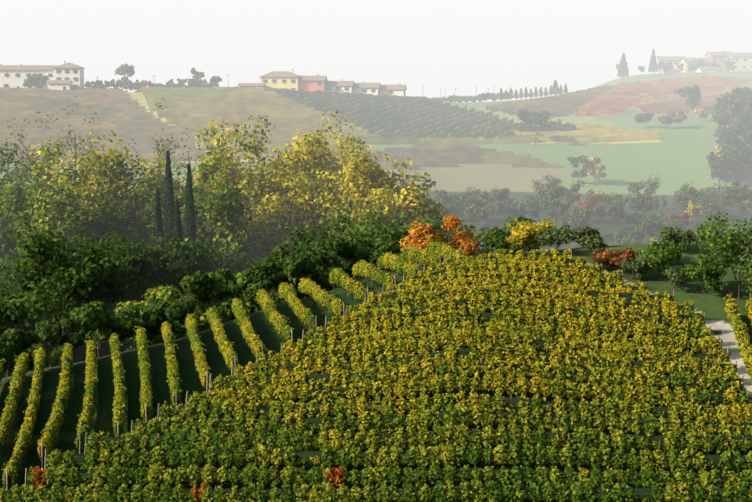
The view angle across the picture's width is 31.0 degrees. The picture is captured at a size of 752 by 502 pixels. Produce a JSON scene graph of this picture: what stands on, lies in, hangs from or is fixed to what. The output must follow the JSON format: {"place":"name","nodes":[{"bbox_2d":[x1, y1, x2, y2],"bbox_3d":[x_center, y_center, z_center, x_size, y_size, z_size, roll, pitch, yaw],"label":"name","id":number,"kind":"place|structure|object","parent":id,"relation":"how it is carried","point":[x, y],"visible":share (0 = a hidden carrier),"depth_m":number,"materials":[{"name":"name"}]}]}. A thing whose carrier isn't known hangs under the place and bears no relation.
{"place":"outdoors","nodes":[
{"label":"outdoors","id":0,"kind":"place"},
{"bbox_2d":[0,71,751,489],"bbox_3d":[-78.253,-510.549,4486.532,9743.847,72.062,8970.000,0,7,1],"label":"ground","id":1,"kind":"structure","parent":0,"point":[674,157],"depth_m":303.15,"materials":[{"name":"green plant"}]},
{"bbox_2d":[0,228,25,276],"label":"tree","id":2,"kind":"object","parent":1,"relation":"on","point":[10,242],"visible":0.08,"depth_m":201.16,"materials":[{"name":"green plant"}]},
{"bbox_2d":[0,292,39,377],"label":"tree wood","id":3,"kind":"object","parent":1,"relation":"on","point":[11,304],"visible":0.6,"depth_m":152.49,"materials":[{"name":"green plant"}]},
{"bbox_2d":[0,328,47,371],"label":"crest tree","id":4,"kind":"object","parent":1,"relation":"on","point":[15,342],"visible":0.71,"depth_m":140.19,"materials":[{"name":"green plant"}]},
{"bbox_2d":[0,117,60,183],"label":"thin tree","id":5,"kind":"object","parent":1,"relation":"on","point":[8,167],"visible":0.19,"depth_m":257.81,"materials":[{"name":"green plant"}]},
{"bbox_2d":[0,257,62,376],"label":"tree","id":6,"kind":"object","parent":1,"relation":"on","point":[21,325],"visible":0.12,"depth_m":172.72,"materials":[{"name":"green plant"}]},
{"bbox_2d":[0,61,84,89],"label":"farmhouse","id":7,"kind":"object","parent":1,"relation":"on","point":[66,76],"visible":0.71,"depth_m":571.46,"materials":[{"name":"paint"}]},
{"bbox_2d":[9,111,80,192],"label":"thin tree","id":8,"kind":"object","parent":1,"relation":"on","point":[33,151],"visible":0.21,"depth_m":256.72,"materials":[{"name":"green plant"}]},
{"bbox_2d":[0,142,94,252],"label":"poplar tree","id":9,"kind":"object","parent":1,"relation":"on","point":[14,174],"visible":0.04,"depth_m":214.54,"materials":[{"name":"green plant"}]},
{"bbox_2d":[11,110,85,195],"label":"thin tree","id":10,"kind":"object","parent":1,"relation":"on","point":[36,157],"visible":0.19,"depth_m":258.67,"materials":[{"name":"green plant"}]},
{"bbox_2d":[0,138,104,289],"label":"poplar tree","id":11,"kind":"object","parent":1,"relation":"on","point":[15,202],"visible":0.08,"depth_m":206.39,"materials":[{"name":"green plant"}]},
{"bbox_2d":[0,252,115,364],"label":"tree","id":12,"kind":"object","parent":1,"relation":"on","point":[50,347],"visible":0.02,"depth_m":176.62,"materials":[{"name":"green plant"}]},
{"bbox_2d":[35,303,96,362],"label":"bush","id":13,"kind":"object","parent":1,"relation":"on","point":[49,333],"visible":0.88,"depth_m":131.24,"materials":[{"name":"green plant"}]},
{"bbox_2d":[3,218,134,367],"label":"tree","id":14,"kind":"object","parent":1,"relation":"on","point":[53,276],"visible":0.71,"depth_m":163.67,"materials":[{"name":"green plant"}]},
{"bbox_2d":[0,164,147,289],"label":"poplar tree","id":15,"kind":"object","parent":1,"relation":"on","point":[68,224],"visible":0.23,"depth_m":194.96,"materials":[{"name":"green plant"}]},
{"bbox_2d":[44,96,108,188],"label":"thin tree","id":16,"kind":"object","parent":1,"relation":"on","point":[75,145],"visible":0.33,"depth_m":264.96,"materials":[{"name":"green plant"}]},
{"bbox_2d":[69,301,134,357],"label":"bush","id":17,"kind":"object","parent":1,"relation":"on","point":[108,323],"visible":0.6,"depth_m":136.62,"materials":[{"name":"green plant"}]},
{"bbox_2d":[24,231,185,362],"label":"tree","id":18,"kind":"object","parent":1,"relation":"on","point":[137,261],"visible":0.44,"depth_m":175.26,"materials":[{"name":"green plant"}]},
{"bbox_2d":[27,130,185,243],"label":"poplar tree","id":19,"kind":"object","parent":1,"relation":"on","point":[117,192],"visible":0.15,"depth_m":206.21,"materials":[{"name":"yellow plant"}]},
{"bbox_2d":[96,291,147,352],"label":"tree wood","id":20,"kind":"object","parent":1,"relation":"on","point":[126,346],"visible":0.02,"depth_m":175.89,"materials":[{"name":"green plant"}]},
{"bbox_2d":[100,305,145,351],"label":"crest tree","id":21,"kind":"object","parent":1,"relation":"on","point":[131,312],"visible":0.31,"depth_m":138.77,"materials":[{"name":"green plant"}]},
{"bbox_2d":[77,154,185,252],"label":"poplar tree","id":22,"kind":"object","parent":1,"relation":"on","point":[104,213],"visible":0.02,"depth_m":203.33,"materials":[{"name":"green plant"}]},
{"bbox_2d":[131,315,158,345],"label":"bush","id":23,"kind":"object","parent":1,"relation":"on","point":[149,337],"visible":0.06,"depth_m":144.97,"materials":[{"name":"green plant"}]},
{"bbox_2d":[97,239,219,349],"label":"tree","id":24,"kind":"object","parent":1,"relation":"on","point":[182,265],"visible":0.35,"depth_m":176.38,"materials":[{"name":"green plant"}]},
{"bbox_2d":[152,187,164,248],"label":"cypress tree","id":25,"kind":"object","parent":1,"relation":"on","point":[158,226],"visible":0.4,"depth_m":192.27,"materials":[{"name":"green plant"}]},
{"bbox_2d":[113,284,214,345],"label":"tree wood","id":26,"kind":"object","parent":1,"relation":"on","point":[171,294],"visible":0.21,"depth_m":159.39,"materials":[{"name":"green plant"}]},
{"bbox_2d":[126,97,206,192],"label":"thin tree","id":27,"kind":"object","parent":1,"relation":"on","point":[163,148],"visible":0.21,"depth_m":260.50,"materials":[{"name":"green plant"}]},
{"bbox_2d":[162,150,174,246],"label":"cypress tree","id":28,"kind":"object","parent":1,"relation":"on","point":[168,211],"visible":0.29,"depth_m":199.82,"materials":[{"name":"green plant"}]},
{"bbox_2d":[142,297,197,341],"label":"bush","id":29,"kind":"object","parent":1,"relation":"on","point":[157,311],"visible":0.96,"depth_m":141.70,"materials":[{"name":"green plant"}]},
{"bbox_2d":[173,199,183,244],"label":"cypress tree","id":30,"kind":"object","parent":1,"relation":"on","point":[177,229],"visible":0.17,"depth_m":190.32,"materials":[{"name":"green plant"}]},
{"bbox_2d":[153,128,215,188],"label":"thin tree","id":31,"kind":"object","parent":1,"relation":"on","point":[184,164],"visible":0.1,"depth_m":255.47,"materials":[{"name":"green plant"}]},
{"bbox_2d":[142,274,226,323],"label":"tree wood","id":32,"kind":"object","parent":1,"relation":"on","point":[181,292],"visible":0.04,"depth_m":174.42,"materials":[{"name":"green plant"}]},
{"bbox_2d":[183,163,196,245],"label":"cypress tree","id":33,"kind":"object","parent":1,"relation":"on","point":[189,229],"visible":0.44,"depth_m":195.96,"materials":[{"name":"green plant"}]},
{"bbox_2d":[130,154,259,271],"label":"poplar tree","id":34,"kind":"object","parent":1,"relation":"on","point":[222,217],"visible":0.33,"depth_m":196.18,"materials":[{"name":"green plant"}]},
{"bbox_2d":[172,242,249,275],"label":"tree","id":35,"kind":"object","parent":1,"relation":"on","point":[228,262],"depth_m":188.79,"materials":[{"name":"green plant"}]},
{"bbox_2d":[182,225,243,259],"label":"tree","id":36,"kind":"object","parent":1,"relation":"on","point":[205,232],"depth_m":203.07,"materials":[{"name":"green plant"}]},
{"bbox_2d":[179,270,260,323],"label":"bush","id":37,"kind":"object","parent":1,"relation":"on","point":[199,286],"visible":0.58,"depth_m":146.45,"materials":[{"name":"green plant"}]},
{"bbox_2d":[210,256,245,272],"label":"tree","id":38,"kind":"object","parent":1,"relation":"on","point":[230,264],"depth_m":188.03,"materials":[{"name":"green plant"}]},
{"bbox_2d":[204,245,260,275],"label":"tree","id":39,"kind":"object","parent":1,"relation":"on","point":[251,262],"visible":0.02,"depth_m":190.83,"materials":[{"name":"green plant"}]},
{"bbox_2d":[208,269,261,320],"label":"bush","id":40,"kind":"object","parent":1,"relation":"on","point":[226,280],"visible":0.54,"depth_m":146.90,"materials":[{"name":"green plant"}]},
{"bbox_2d":[173,117,326,256],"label":"poplar tree","id":41,"kind":"object","parent":1,"relation":"on","point":[256,190],"visible":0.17,"depth_m":208.82,"materials":[{"name":"yellow plant"}]},
{"bbox_2d":[176,114,334,261],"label":"poplar tree","id":42,"kind":"object","parent":1,"relation":"on","point":[227,162],"visible":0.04,"depth_m":213.48,"materials":[{"name":"yellow plant"}]},
{"bbox_2d":[243,254,292,305],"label":"bush","id":43,"kind":"object","parent":1,"relation":"on","point":[251,295],"visible":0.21,"depth_m":145.09,"materials":[{"name":"green plant"}]},
{"bbox_2d":[232,199,306,263],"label":"tree","id":44,"kind":"object","parent":1,"relation":"on","point":[277,224],"visible":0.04,"depth_m":209.55,"materials":[{"name":"green plant"}]},
{"bbox_2d":[241,245,326,305],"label":"bush","id":45,"kind":"object","parent":1,"relation":"on","point":[285,261],"visible":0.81,"depth_m":144.67,"materials":[{"name":"green plant"}]},
{"bbox_2d":[243,129,345,259],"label":"poplar tree","id":46,"kind":"object","parent":1,"relation":"on","point":[301,186],"visible":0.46,"depth_m":209.91,"materials":[{"name":"yellow plant"}]},
{"bbox_2d":[292,254,328,297],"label":"bush","id":47,"kind":"object","parent":1,"relation":"on","point":[297,292],"visible":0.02,"depth_m":150.34,"materials":[{"name":"green plant"}]},
{"bbox_2d":[97,74,529,145],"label":"utility poles","id":48,"kind":"object","parent":1,"relation":"on","point":[421,85],"visible":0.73,"depth_m":578.10,"materials":[{"name":"brown wood"}]},
{"bbox_2d":[291,245,339,285],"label":"crest tree","id":49,"kind":"object","parent":1,"relation":"on","point":[330,262],"visible":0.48,"depth_m":144.74,"materials":[{"name":"green plant"}]},
{"bbox_2d":[298,215,337,234],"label":"tree","id":50,"kind":"object","parent":1,"relation":"on","point":[317,222],"depth_m":210.35,"materials":[{"name":"green plant"}]},
{"bbox_2d":[262,220,377,299],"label":"tree","id":51,"kind":"object","parent":1,"relation":"on","point":[315,236],"visible":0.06,"depth_m":173.55,"materials":[{"name":"green plant"}]},
{"bbox_2d":[269,110,374,192],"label":"poplar tree","id":52,"kind":"object","parent":1,"relation":"on","point":[337,167],"visible":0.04,"depth_m":218.45,"materials":[{"name":"yellow plant"}]},
{"bbox_2d":[238,69,406,95],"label":"houses","id":53,"kind":"structure","parent":1,"relation":"on","point":[283,79],"depth_m":577.45,"materials":[{"name":"paint"}]},
{"bbox_2d":[309,234,386,291],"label":"bush","id":54,"kind":"object","parent":1,"relation":"on","point":[320,247],"visible":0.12,"depth_m":158.13,"materials":[{"name":"green plant"}]},
{"bbox_2d":[325,237,371,275],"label":"crest tree","id":55,"kind":"object","parent":1,"relation":"on","point":[348,252],"visible":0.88,"depth_m":146.09,"materials":[{"name":"green plant"}]},
{"bbox_2d":[309,230,404,247],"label":"tree wood","id":56,"kind":"object","parent":1,"relation":"on","point":[363,238],"depth_m":171.15,"materials":[{"name":"green plant"}]},
{"bbox_2d":[304,132,445,236],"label":"poplar tree","id":57,"kind":"object","parent":1,"relation":"on","point":[359,164],"visible":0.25,"depth_m":206.78,"materials":[{"name":"yellow plant"}]},
{"bbox_2d":[359,221,391,237],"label":"tree","id":58,"kind":"object","parent":1,"relation":"on","point":[382,223],"depth_m":178.12,"materials":[{"name":"green plant"}]},
{"bbox_2d":[0,75,751,169],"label":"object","id":59,"kind":"object","parent":1,"relation":"on","point":[416,121],"visible":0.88,"depth_m":510.84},
{"bbox_2d":[4,248,750,490],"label":"vineyard posts","id":60,"kind":"object","parent":1,"relation":"on","point":[80,446],"visible":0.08,"depth_m":110.45,"materials":[{"name":"brown wood"}]},
{"bbox_2d":[0,241,751,501],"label":"vineyard foliage","id":61,"kind":"object","parent":60,"relation":"attached to","point":[252,422],"visible":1,"depth_m":105.86,"materials":[{"name":"green plant"}]},
{"bbox_2d":[314,163,448,237],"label":"poplar tree","id":62,"kind":"object","parent":1,"relation":"on","point":[390,201],"visible":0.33,"depth_m":203.42,"materials":[{"name":"yellow plant"}]},
{"bbox_2d":[319,202,451,245],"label":"tree","id":63,"kind":"object","parent":1,"relation":"on","point":[344,218],"visible":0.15,"depth_m":174.54,"materials":[{"name":"green plant"}]},
{"bbox_2d":[355,237,417,281],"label":"bush","id":64,"kind":"object","parent":1,"relation":"on","point":[380,247],"visible":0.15,"depth_m":159.34,"materials":[{"name":"green plant"}]},
{"bbox_2d":[23,49,751,186],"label":"slope trees","id":65,"kind":"object","parent":1,"relation":"on","point":[731,116],"visible":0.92,"depth_m":488.57,"materials":[{"name":"green plant"}]},
{"bbox_2d":[393,211,436,235],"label":"tree","id":66,"kind":"object","parent":1,"relation":"on","point":[406,224],"depth_m":203.69,"materials":[{"name":"green plant"}]},
{"bbox_2d":[399,214,480,260],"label":"orange tree","id":67,"kind":"object","parent":1,"relation":"on","point":[424,237],"visible":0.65,"depth_m":157.75,"materials":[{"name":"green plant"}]},
{"bbox_2d":[428,216,487,255],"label":"tree wood","id":68,"kind":"object","parent":1,"relation":"on","point":[450,236],"depth_m":183.42,"materials":[{"name":"green plant"}]},
{"bbox_2d":[476,215,538,253],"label":"tree wood","id":69,"kind":"object","parent":1,"relation":"on","point":[505,233],"visible":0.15,"depth_m":178.22,"materials":[{"name":"green plant"}]},
{"bbox_2d":[398,174,751,254],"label":"trees","id":70,"kind":"object","parent":1,"relation":"on","point":[691,201],"visible":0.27,"depth_m":312.41,"materials":[{"name":"green plant"}]},
{"bbox_2d":[482,212,751,299],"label":"knoll bushes","id":71,"kind":"object","parent":1,"relation":"on","point":[662,255],"visible":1,"depth_m":132.77,"materials":[{"name":"green plant"}]},
{"bbox_2d":[654,50,751,73],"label":"buildings","id":72,"kind":"structure","parent":1,"relation":"on","point":[743,61],"depth_m":847.58,"materials":[{"name":"paint"}]},
{"bbox_2d":[0,0,751,98],"label":"sky","id":73,"kind":"structure","parent":0,"point":[457,47],"materials":[{"name":"white"}]}
]}

